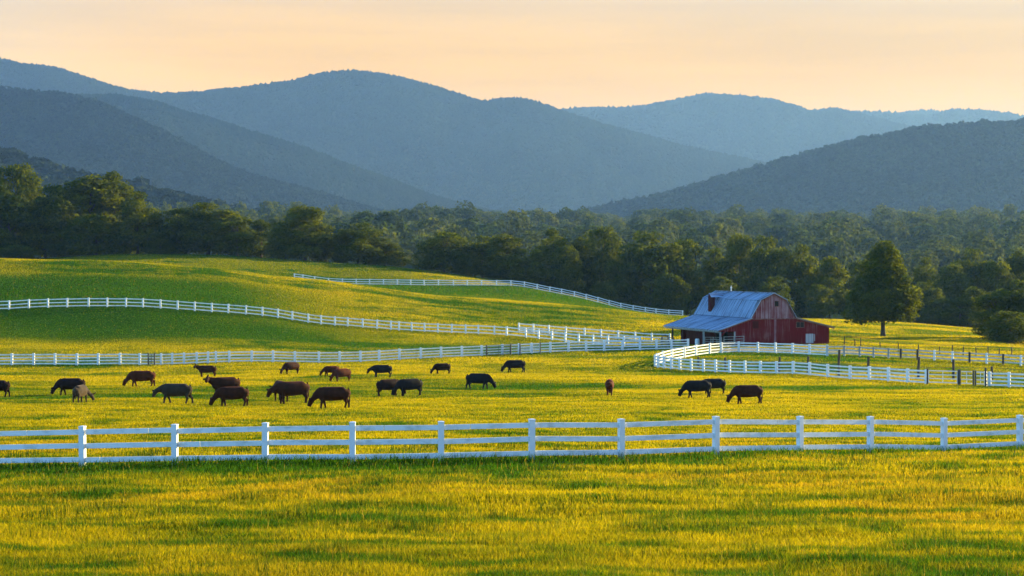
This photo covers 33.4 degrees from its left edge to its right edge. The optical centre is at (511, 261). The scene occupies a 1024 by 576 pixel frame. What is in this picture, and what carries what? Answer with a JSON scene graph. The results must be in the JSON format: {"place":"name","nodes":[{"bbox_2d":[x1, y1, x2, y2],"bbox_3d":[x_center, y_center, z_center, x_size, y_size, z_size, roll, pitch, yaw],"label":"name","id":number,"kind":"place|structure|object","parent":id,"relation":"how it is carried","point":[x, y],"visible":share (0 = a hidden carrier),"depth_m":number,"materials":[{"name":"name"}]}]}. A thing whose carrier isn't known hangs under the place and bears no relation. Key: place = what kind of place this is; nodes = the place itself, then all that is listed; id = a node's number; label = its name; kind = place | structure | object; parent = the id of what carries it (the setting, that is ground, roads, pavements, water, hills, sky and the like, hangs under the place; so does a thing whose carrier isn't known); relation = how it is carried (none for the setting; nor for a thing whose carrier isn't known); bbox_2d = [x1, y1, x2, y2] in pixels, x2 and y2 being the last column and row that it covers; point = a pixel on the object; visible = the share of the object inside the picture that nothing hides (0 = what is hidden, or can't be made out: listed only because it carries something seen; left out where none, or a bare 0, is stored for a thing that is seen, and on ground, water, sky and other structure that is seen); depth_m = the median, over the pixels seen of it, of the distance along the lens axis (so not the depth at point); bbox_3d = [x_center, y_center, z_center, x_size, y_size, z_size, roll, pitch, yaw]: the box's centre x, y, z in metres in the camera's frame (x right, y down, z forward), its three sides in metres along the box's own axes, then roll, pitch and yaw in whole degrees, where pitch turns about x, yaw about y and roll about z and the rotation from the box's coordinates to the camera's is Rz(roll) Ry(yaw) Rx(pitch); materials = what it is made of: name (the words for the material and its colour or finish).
{"place":"outdoors","nodes":[
{"label":"outdoors","id":0,"kind":"place"},
{"bbox_2d":[0,90,341,206],"bbox_3d":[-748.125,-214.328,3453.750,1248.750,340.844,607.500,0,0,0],"label":"mountain","id":1,"kind":"structure","parent":0,"point":[21,134],"depth_m":3497.28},
{"bbox_2d":[0,85,398,213],"bbox_3d":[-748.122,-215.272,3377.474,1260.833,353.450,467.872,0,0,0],"label":"forest","id":2,"kind":"object","parent":1,"relation":"on","point":[301,194],"visible":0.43,"depth_m":3507.57,"materials":[{"name":"blue plant"}]},
{"bbox_2d":[117,106,385,201],"bbox_3d":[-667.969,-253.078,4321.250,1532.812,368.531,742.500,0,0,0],"label":"shoulder mountain","id":3,"kind":"structure","parent":0,"point":[217,135],"depth_m":4402.06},
{"bbox_2d":[67,92,506,213],"bbox_3d":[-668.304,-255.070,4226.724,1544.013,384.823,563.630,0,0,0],"label":"forest","id":4,"kind":"object","parent":3,"relation":"on","point":[372,192],"visible":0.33,"depth_m":4415.79,"materials":[{"name":"blue plant"}]},
{"bbox_2d":[0,64,724,215],"bbox_3d":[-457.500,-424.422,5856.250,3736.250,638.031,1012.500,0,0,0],"label":"great mountain","id":5,"kind":"structure","parent":0,"point":[398,143],"depth_m":5798.92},
{"bbox_2d":[0,57,765,216],"bbox_3d":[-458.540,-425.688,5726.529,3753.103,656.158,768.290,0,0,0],"label":"forest","id":6,"kind":"object","parent":5,"relation":"on","point":[702,160],"visible":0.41,"depth_m":5873.04,"materials":[{"name":"blue plant"}]},
{"bbox_2d":[0,244,1023,575],"bbox_3d":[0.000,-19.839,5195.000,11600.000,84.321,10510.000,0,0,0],"label":"ground","id":7,"kind":"structure","parent":0,"point":[116,316],"depth_m":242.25,"materials":[{"name":"green plant"}]},
{"bbox_2d":[0,190,36,254],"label":"tree","id":8,"kind":"object","parent":7,"relation":"on","point":[9,204],"visible":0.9,"depth_m":443.62,"materials":[{"name":"green plant"}]},
{"bbox_2d":[0,245,40,258],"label":"shrub","id":9,"kind":"object","parent":7,"relation":"on","point":[15,251],"visible":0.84,"depth_m":430.41,"materials":[{"name":"green plant"}]},
{"bbox_2d":[0,162,44,256],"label":"tree","id":10,"kind":"object","parent":7,"relation":"on","point":[28,192],"visible":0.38,"depth_m":459.23,"materials":[{"name":"green plant"}]},
{"bbox_2d":[15,196,70,257],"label":"tree","id":11,"kind":"object","parent":7,"relation":"on","point":[36,231],"visible":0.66,"depth_m":448.13,"materials":[{"name":"green plant"}]},
{"bbox_2d":[33,183,88,256],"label":"tree","id":12,"kind":"object","parent":7,"relation":"on","point":[60,194],"visible":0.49,"depth_m":451.00,"materials":[{"name":"green plant"}]},
{"bbox_2d":[43,228,85,256],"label":"understory tree","id":13,"kind":"object","parent":7,"relation":"on","point":[54,240],"visible":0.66,"depth_m":445.00,"materials":[{"name":"green plant"}]},
{"bbox_2d":[50,378,85,394],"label":"cow","id":14,"kind":"object","parent":7,"relation":"on","point":[63,384],"visible":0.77,"depth_m":133.17},
{"bbox_2d":[72,385,95,402],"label":"cow","id":15,"kind":"object","parent":7,"relation":"on","point":[79,391],"visible":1,"depth_m":118.90},
{"bbox_2d":[57,174,124,253],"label":"tree","id":16,"kind":"object","parent":7,"relation":"on","point":[90,186],"visible":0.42,"depth_m":456.39,"materials":[{"name":"green plant"}]},
{"bbox_2d":[52,214,135,254],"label":"tree","id":17,"kind":"object","parent":7,"relation":"on","point":[84,236],"visible":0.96,"depth_m":442.01,"materials":[{"name":"green plant"}]},
{"bbox_2d":[86,170,139,253],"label":"tree","id":18,"kind":"object","parent":7,"relation":"on","point":[127,190],"visible":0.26,"depth_m":461.05,"materials":[{"name":"green plant"}]},
{"bbox_2d":[107,191,166,253],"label":"tree","id":19,"kind":"object","parent":7,"relation":"on","point":[134,211],"visible":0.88,"depth_m":447.32,"materials":[{"name":"green plant"}]},
{"bbox_2d":[122,371,155,386],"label":"cow","id":20,"kind":"object","parent":7,"relation":"on","point":[135,376],"visible":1,"depth_m":150.60},
{"bbox_2d":[141,232,175,253],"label":"understory tree","id":21,"kind":"object","parent":7,"relation":"on","point":[152,245],"visible":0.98,"depth_m":445.34,"materials":[{"name":"green plant"}]},
{"bbox_2d":[152,383,193,403],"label":"cow","id":22,"kind":"object","parent":7,"relation":"on","point":[168,390],"visible":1,"depth_m":117.40},
{"bbox_2d":[143,207,211,253],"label":"tree","id":23,"kind":"object","parent":7,"relation":"on","point":[173,234],"visible":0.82,"depth_m":449.11,"materials":[{"name":"green plant"}]},
{"bbox_2d":[168,202,240,254],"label":"tree","id":24,"kind":"object","parent":7,"relation":"on","point":[210,218],"visible":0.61,"depth_m":450.91,"materials":[{"name":"green plant"}]},
{"bbox_2d":[193,363,216,376],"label":"cow","id":25,"kind":"object","parent":7,"relation":"on","point":[202,369],"visible":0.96,"depth_m":176.57},
{"bbox_2d":[203,374,240,390],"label":"cow","id":26,"kind":"object","parent":7,"relation":"on","point":[216,383],"visible":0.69,"depth_m":133.35},
{"bbox_2d":[209,386,248,406],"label":"cow","id":27,"kind":"object","parent":7,"relation":"on","point":[223,394],"visible":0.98,"depth_m":113.96},
{"bbox_2d":[203,216,266,255],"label":"tree","id":28,"kind":"object","parent":7,"relation":"on","point":[240,238],"visible":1,"depth_m":448.87,"materials":[{"name":"green plant"}]},
{"bbox_2d":[242,219,273,257],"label":"tree","id":29,"kind":"object","parent":7,"relation":"on","point":[261,226],"visible":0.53,"depth_m":461.15,"materials":[{"name":"green plant"}]},
{"bbox_2d":[264,227,305,259],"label":"tree","id":30,"kind":"object","parent":7,"relation":"on","point":[279,251],"visible":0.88,"depth_m":447.17,"materials":[{"name":"green plant"}]},
{"bbox_2d":[266,381,309,403],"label":"cow","id":31,"kind":"object","parent":7,"relation":"on","point":[288,388],"visible":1,"depth_m":118.12},
{"bbox_2d":[267,205,343,260],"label":"tree","id":32,"kind":"object","parent":7,"relation":"on","point":[303,219],"visible":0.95,"depth_m":448.13,"materials":[{"name":"green plant"}]},
{"bbox_2d":[0,298,640,345],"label":"board fence","id":33,"kind":"object","parent":7,"relation":"on","point":[320,319],"visible":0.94,"depth_m":257.98,"materials":[{"name":"white wood"}]},
{"bbox_2d":[310,233,337,261],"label":"tree","id":34,"kind":"object","parent":7,"relation":"on","point":[324,257],"visible":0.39,"depth_m":453.40,"materials":[{"name":"green plant"}]},
{"bbox_2d":[307,387,350,408],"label":"cow","id":35,"kind":"object","parent":7,"relation":"on","point":[322,394],"visible":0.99,"depth_m":106.63},
{"bbox_2d":[328,368,350,381],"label":"cow","id":36,"kind":"object","parent":7,"relation":"on","point":[342,372],"visible":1,"depth_m":163.39},
{"bbox_2d":[0,339,688,364],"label":"board fence","id":37,"kind":"object","parent":7,"relation":"on","point":[379,353],"visible":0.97,"depth_m":209.30,"materials":[{"name":"white wood"}]},
{"bbox_2d":[329,222,386,263],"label":"tree","id":38,"kind":"object","parent":7,"relation":"on","point":[357,244],"visible":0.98,"depth_m":449.54,"materials":[{"name":"green plant"}]},
{"bbox_2d":[367,365,391,376],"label":"cow","id":39,"kind":"object","parent":7,"relation":"on","point":[375,369],"visible":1,"depth_m":170.41},
{"bbox_2d":[362,238,412,266],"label":"tree","id":40,"kind":"object","parent":7,"relation":"on","point":[388,247],"visible":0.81,"depth_m":452.81,"materials":[{"name":"green plant"}]},
{"bbox_2d":[376,379,405,395],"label":"cow","id":41,"kind":"object","parent":7,"relation":"on","point":[385,384],"visible":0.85,"depth_m":131.63},
{"bbox_2d":[391,378,422,396],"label":"cow","id":42,"kind":"object","parent":7,"relation":"on","point":[402,385],"visible":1,"depth_m":131.40},
{"bbox_2d":[410,231,476,272],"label":"tree","id":43,"kind":"object","parent":7,"relation":"on","point":[436,248],"visible":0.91,"depth_m":448.79,"materials":[{"name":"green plant"}]},
{"bbox_2d":[454,254,480,275],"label":"understory tree","id":44,"kind":"object","parent":7,"relation":"on","point":[464,262],"visible":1,"depth_m":445.75,"materials":[{"name":"green plant"}]},
{"bbox_2d":[455,235,504,277],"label":"tree","id":45,"kind":"object","parent":7,"relation":"on","point":[478,247],"visible":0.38,"depth_m":452.30,"materials":[{"name":"green plant"}]},
{"bbox_2d":[465,373,496,388],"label":"cow","id":46,"kind":"object","parent":7,"relation":"on","point":[481,378],"visible":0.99,"depth_m":153.12},
{"bbox_2d":[294,273,682,315],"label":"board fence","id":47,"kind":"object","parent":7,"relation":"on","point":[510,282],"visible":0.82,"depth_m":398.47,"materials":[{"name":"white wood"}]},
{"bbox_2d":[483,260,503,279],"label":"understory tree","id":48,"kind":"object","parent":7,"relation":"on","point":[493,274],"visible":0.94,"depth_m":447.51,"materials":[{"name":"green plant"}]},
{"bbox_2d":[477,233,531,277],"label":"tree","id":49,"kind":"object","parent":7,"relation":"on","point":[510,243],"visible":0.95,"depth_m":447.26,"materials":[{"name":"green plant"}]},
{"bbox_2d":[0,439,1023,575],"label":"grass","id":50,"kind":"structure","parent":7,"relation":"on","point":[468,557],"depth_m":40.03,"materials":[{"name":"plant"}]},
{"bbox_2d":[0,389,1023,447],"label":"grass","id":51,"kind":"structure","parent":7,"relation":"on","point":[358,406],"depth_m":99.10,"materials":[{"name":"green plant"}]},
{"bbox_2d":[0,254,1023,348],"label":"grass","id":52,"kind":"structure","parent":7,"relation":"on","point":[958,335],"depth_m":299.26,"materials":[{"name":"green plant"}]},
{"bbox_2d":[0,415,1023,465],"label":"board fence","id":53,"kind":"object","parent":7,"relation":"on","point":[531,438],"visible":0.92,"depth_m":57.03,"materials":[{"name":"white wood"}]},
{"bbox_2d":[500,360,525,372],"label":"cow","id":54,"kind":"object","parent":7,"relation":"on","point":[509,364],"visible":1,"depth_m":186.41},
{"bbox_2d":[43,200,1023,283],"bbox_3d":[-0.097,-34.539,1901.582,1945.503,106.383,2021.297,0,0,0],"label":"woodland","id":55,"kind":"object","parent":7,"relation":"on","point":[842,235],"visible":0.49,"depth_m":1225.57,"materials":[{"name":"green plant"}]},
{"bbox_2d":[521,249,553,287],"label":"understory tree","id":56,"kind":"object","parent":7,"relation":"on","point":[537,259],"visible":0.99,"depth_m":446.38,"materials":[{"name":"green plant"}]},
{"bbox_2d":[529,228,579,292],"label":"tree","id":57,"kind":"object","parent":7,"relation":"on","point":[554,240],"visible":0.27,"depth_m":456.36,"materials":[{"name":"green plant"}]},
{"bbox_2d":[548,244,586,294],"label":"understory tree","id":58,"kind":"object","parent":7,"relation":"on","point":[567,273],"visible":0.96,"depth_m":447.69,"materials":[{"name":"green plant"}]},
{"bbox_2d":[566,236,596,297],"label":"tree","id":59,"kind":"object","parent":7,"relation":"on","point":[577,244],"visible":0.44,"depth_m":462.28,"materials":[{"name":"green plant"}]},
{"bbox_2d":[518,323,670,341],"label":"board fence","id":60,"kind":"object","parent":7,"relation":"on","point":[600,330],"visible":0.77,"depth_m":262.14,"materials":[{"name":"white wood"}]},
{"bbox_2d":[588,282,619,302],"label":"understory tree","id":61,"kind":"object","parent":7,"relation":"on","point":[598,289],"visible":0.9,"depth_m":438.85,"materials":[{"name":"green plant"}]},
{"bbox_2d":[580,225,630,297],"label":"tree","id":62,"kind":"object","parent":7,"relation":"on","point":[604,256],"visible":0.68,"depth_m":458.93,"materials":[{"name":"green plant"}]},
{"bbox_2d":[605,253,638,306],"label":"understory tree","id":63,"kind":"object","parent":7,"relation":"on","point":[621,280],"visible":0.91,"depth_m":447.29,"materials":[{"name":"green plant"}]},
{"bbox_2d":[614,230,691,312],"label":"tree","id":64,"kind":"object","parent":7,"relation":"on","point":[652,263],"visible":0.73,"depth_m":450.61,"materials":[{"name":"green plant"}]},
{"bbox_2d":[647,273,693,314],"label":"understory tree","id":65,"kind":"object","parent":7,"relation":"on","point":[668,298],"visible":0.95,"depth_m":437.45,"materials":[{"name":"green plant"}]},
{"bbox_2d":[668,238,707,315],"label":"tree","id":66,"kind":"object","parent":7,"relation":"on","point":[692,277],"visible":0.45,"depth_m":460.84,"materials":[{"name":"green plant"}]},
{"bbox_2d":[678,380,711,397],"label":"cow","id":67,"kind":"object","parent":7,"relation":"on","point":[690,386],"visible":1,"depth_m":128.76},
{"bbox_2d":[694,248,730,308],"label":"tree","id":68,"kind":"object","parent":7,"relation":"on","point":[708,269],"visible":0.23,"depth_m":468.71,"materials":[{"name":"green plant"}]},
{"bbox_2d":[704,379,725,393],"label":"cow","id":69,"kind":"object","parent":7,"relation":"on","point":[718,383],"visible":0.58,"depth_m":137.06},
{"bbox_2d":[706,276,740,294],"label":"understory tree","id":70,"kind":"object","parent":7,"relation":"on","point":[719,282],"visible":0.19,"depth_m":439.15,"materials":[{"name":"green plant"}]},
{"bbox_2d":[712,233,762,291],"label":"tree","id":71,"kind":"object","parent":7,"relation":"on","point":[741,247],"visible":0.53,"depth_m":462.94,"materials":[{"name":"green plant"}]},
{"bbox_2d":[726,385,762,403],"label":"cow","id":72,"kind":"object","parent":7,"relation":"on","point":[739,391],"visible":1,"depth_m":116.16},
{"bbox_2d":[663,287,834,345],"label":"red barn","id":73,"kind":"structure","parent":7,"relation":"on","point":[760,317],"depth_m":239.14,"materials":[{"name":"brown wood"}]},
{"bbox_2d":[741,234,795,298],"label":"tree","id":74,"kind":"object","parent":7,"relation":"on","point":[763,258],"visible":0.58,"depth_m":457.04,"materials":[{"name":"green plant"}]},
{"bbox_2d":[756,276,794,308],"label":"understory tree","id":75,"kind":"object","parent":7,"relation":"on","point":[778,288],"visible":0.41,"depth_m":434.86,"materials":[{"name":"green plant"}]},
{"bbox_2d":[654,342,926,383],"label":"paddock fence","id":76,"kind":"object","parent":7,"relation":"on","point":[658,361],"visible":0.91,"depth_m":188.81,"materials":[{"name":"white wood"}]},
{"bbox_2d":[782,243,828,318],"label":"tree","id":77,"kind":"object","parent":7,"relation":"on","point":[801,286],"visible":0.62,"depth_m":458.98,"materials":[{"name":"green plant"}]},
{"bbox_2d":[804,284,837,318],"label":"understory tree","id":78,"kind":"object","parent":7,"relation":"on","point":[818,304],"visible":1,"depth_m":430.60,"materials":[{"name":"green plant"}]},
{"bbox_2d":[804,256,850,318],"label":"tree","id":79,"kind":"object","parent":7,"relation":"on","point":[827,278],"visible":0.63,"depth_m":452.76,"materials":[{"name":"green plant"}]},
{"bbox_2d":[832,259,866,319],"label":"tree","id":80,"kind":"object","parent":7,"relation":"on","point":[853,273],"visible":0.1,"depth_m":468.38,"materials":[{"name":"green plant"}]},
{"bbox_2d":[697,350,1023,379],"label":"wire fence","id":81,"kind":"object","parent":7,"relation":"on","point":[953,367],"visible":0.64,"depth_m":176.89,"materials":[{"name":"brown wood"}]},
{"bbox_2d":[840,240,924,335],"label":"lone tree","id":82,"kind":"object","parent":7,"relation":"on","point":[882,292],"visible":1,"depth_m":296.91,"materials":[{"name":"green plant"}]},
{"bbox_2d":[826,345,1023,365],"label":"board fence","id":83,"kind":"object","parent":7,"relation":"on","point":[934,354],"visible":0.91,"depth_m":208.23,"materials":[{"name":"grey wood"}]},
{"bbox_2d":[910,257,942,323],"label":"tree","id":84,"kind":"object","parent":7,"relation":"on","point":[921,275],"visible":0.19,"depth_m":468.66,"materials":[{"name":"green plant"}]},
{"bbox_2d":[908,281,945,323],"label":"understory tree","id":85,"kind":"object","parent":7,"relation":"on","point":[933,293],"visible":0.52,"depth_m":428.05,"materials":[{"name":"green plant"}]},
{"bbox_2d":[844,336,1023,356],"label":"wire fence","id":86,"kind":"object","parent":7,"relation":"on","point":[860,344],"visible":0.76,"depth_m":230.31,"materials":[{"name":"brown wood"}]},
{"bbox_2d":[919,297,957,324],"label":"understory tree","id":87,"kind":"object","parent":7,"relation":"on","point":[940,316],"visible":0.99,"depth_m":422.72,"materials":[{"name":"green plant"}]},
{"bbox_2d":[927,368,958,384],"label":"field gate","id":88,"kind":"structure","parent":7,"relation":"on","point":[957,375],"depth_m":160.13,"materials":[{"name":"wood"}]},
{"bbox_2d":[926,263,975,325],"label":"tree","id":89,"kind":"object","parent":7,"relation":"on","point":[960,284],"visible":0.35,"depth_m":449.05,"materials":[{"name":"green plant"}]},
{"bbox_2d":[944,297,979,326],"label":"understory tree","id":90,"kind":"object","parent":7,"relation":"on","point":[960,311],"visible":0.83,"depth_m":422.69,"materials":[{"name":"green plant"}]},
{"bbox_2d":[950,247,996,325],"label":"tree","id":91,"kind":"object","parent":7,"relation":"on","point":[976,270],"visible":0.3,"depth_m":459.37,"materials":[{"name":"green plant"}]},
{"bbox_2d":[960,286,990,326],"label":"understory tree","id":92,"kind":"object","parent":7,"relation":"on","point":[970,292],"visible":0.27,"depth_m":425.89,"materials":[{"name":"green plant"}]},
{"bbox_2d":[968,288,1023,338],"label":"shrub","id":93,"kind":"object","parent":7,"relation":"on","point":[988,304],"visible":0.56,"depth_m":299.33,"materials":[{"name":"green plant"}]},
{"bbox_2d":[979,260,1020,308],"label":"tree","id":94,"kind":"object","parent":7,"relation":"on","point":[1001,274],"visible":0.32,"depth_m":452.63,"materials":[{"name":"green plant"}]},
{"bbox_2d":[980,310,1023,343],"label":"shrub","id":95,"kind":"object","parent":7,"relation":"on","point":[1007,330],"visible":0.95,"depth_m":284.69,"materials":[{"name":"green plant"}]},
{"bbox_2d":[984,371,1023,386],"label":"paddock fence","id":96,"kind":"object","parent":7,"relation":"on","point":[1008,381],"visible":0.94,"depth_m":157.13,"materials":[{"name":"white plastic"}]},
{"bbox_2d":[1002,204,1019,223],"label":"valley tree","id":97,"kind":"object","parent":7,"relation":"on","point":[1007,211],"visible":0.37,"depth_m":1832.40,"materials":[{"name":"green plant"}]},
{"bbox_2d":[1000,279,1023,338],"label":"shrub","id":98,"kind":"object","parent":7,"relation":"on","point":[1018,294],"visible":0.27,"depth_m":300.22,"materials":[{"name":"green plant"}]},
{"bbox_2d":[1005,248,1023,290],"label":"tree","id":99,"kind":"object","parent":7,"relation":"on","point":[1016,264],"visible":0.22,"depth_m":460.71,"materials":[{"name":"green plant"}]},
{"bbox_2d":[0,0,1023,115],"label":"sky","id":100,"kind":"structure","parent":0,"point":[871,55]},
{"bbox_2d":[584,100,894,159],"bbox_3d":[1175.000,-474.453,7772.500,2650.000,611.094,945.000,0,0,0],"label":"mountain","id":101,"kind":"structure","parent":0,"point":[729,138],"depth_m":7823.65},
{"bbox_2d":[562,92,910,161],"bbox_3d":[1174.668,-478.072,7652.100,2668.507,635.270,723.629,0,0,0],"label":"forest","id":102,"kind":"object","parent":101,"relation":"on","point":[743,102],"visible":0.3,"depth_m":7872.01,"materials":[{"name":"blue plant"}]},
{"bbox_2d":[803,138,1018,209],"bbox_3d":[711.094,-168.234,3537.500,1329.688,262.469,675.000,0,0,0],"label":"wooded hill","id":103,"kind":"structure","parent":0,"point":[1009,155],"depth_m":3512.79,"materials":[{"name":"plant"}]},
{"bbox_2d":[575,117,1023,219],"bbox_3d":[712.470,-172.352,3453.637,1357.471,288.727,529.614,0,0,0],"label":"forest","id":104,"kind":"object","parent":103,"relation":"on","point":[913,168],"visible":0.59,"depth_m":3550.56,"materials":[{"name":"blue plant"}]},
{"bbox_2d":[869,110,1018,126],"bbox_3d":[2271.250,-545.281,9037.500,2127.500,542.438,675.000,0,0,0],"label":"ridge","id":105,"kind":"structure","parent":0,"point":[941,119],"depth_m":9159.09,"materials":[{"name":"blue"}]},
{"bbox_2d":[847,107,1023,125],"bbox_3d":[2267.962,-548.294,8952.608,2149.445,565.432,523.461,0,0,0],"label":"forest","id":106,"kind":"object","parent":105,"relation":"on","point":[952,112],"visible":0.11,"depth_m":9176.35,"materials":[{"name":"blue plant"}]},
{"bbox_3d":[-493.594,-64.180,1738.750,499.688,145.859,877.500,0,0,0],"label":"foothill","id":107,"kind":"structure","parent":0,"visible":0},
{"bbox_2d":[0,147,262,212],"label":"forest","id":108,"kind":"object","parent":107,"relation":"on","point":[47,170],"visible":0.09,"depth_m":1911.38,"materials":[{"name":"plant"}]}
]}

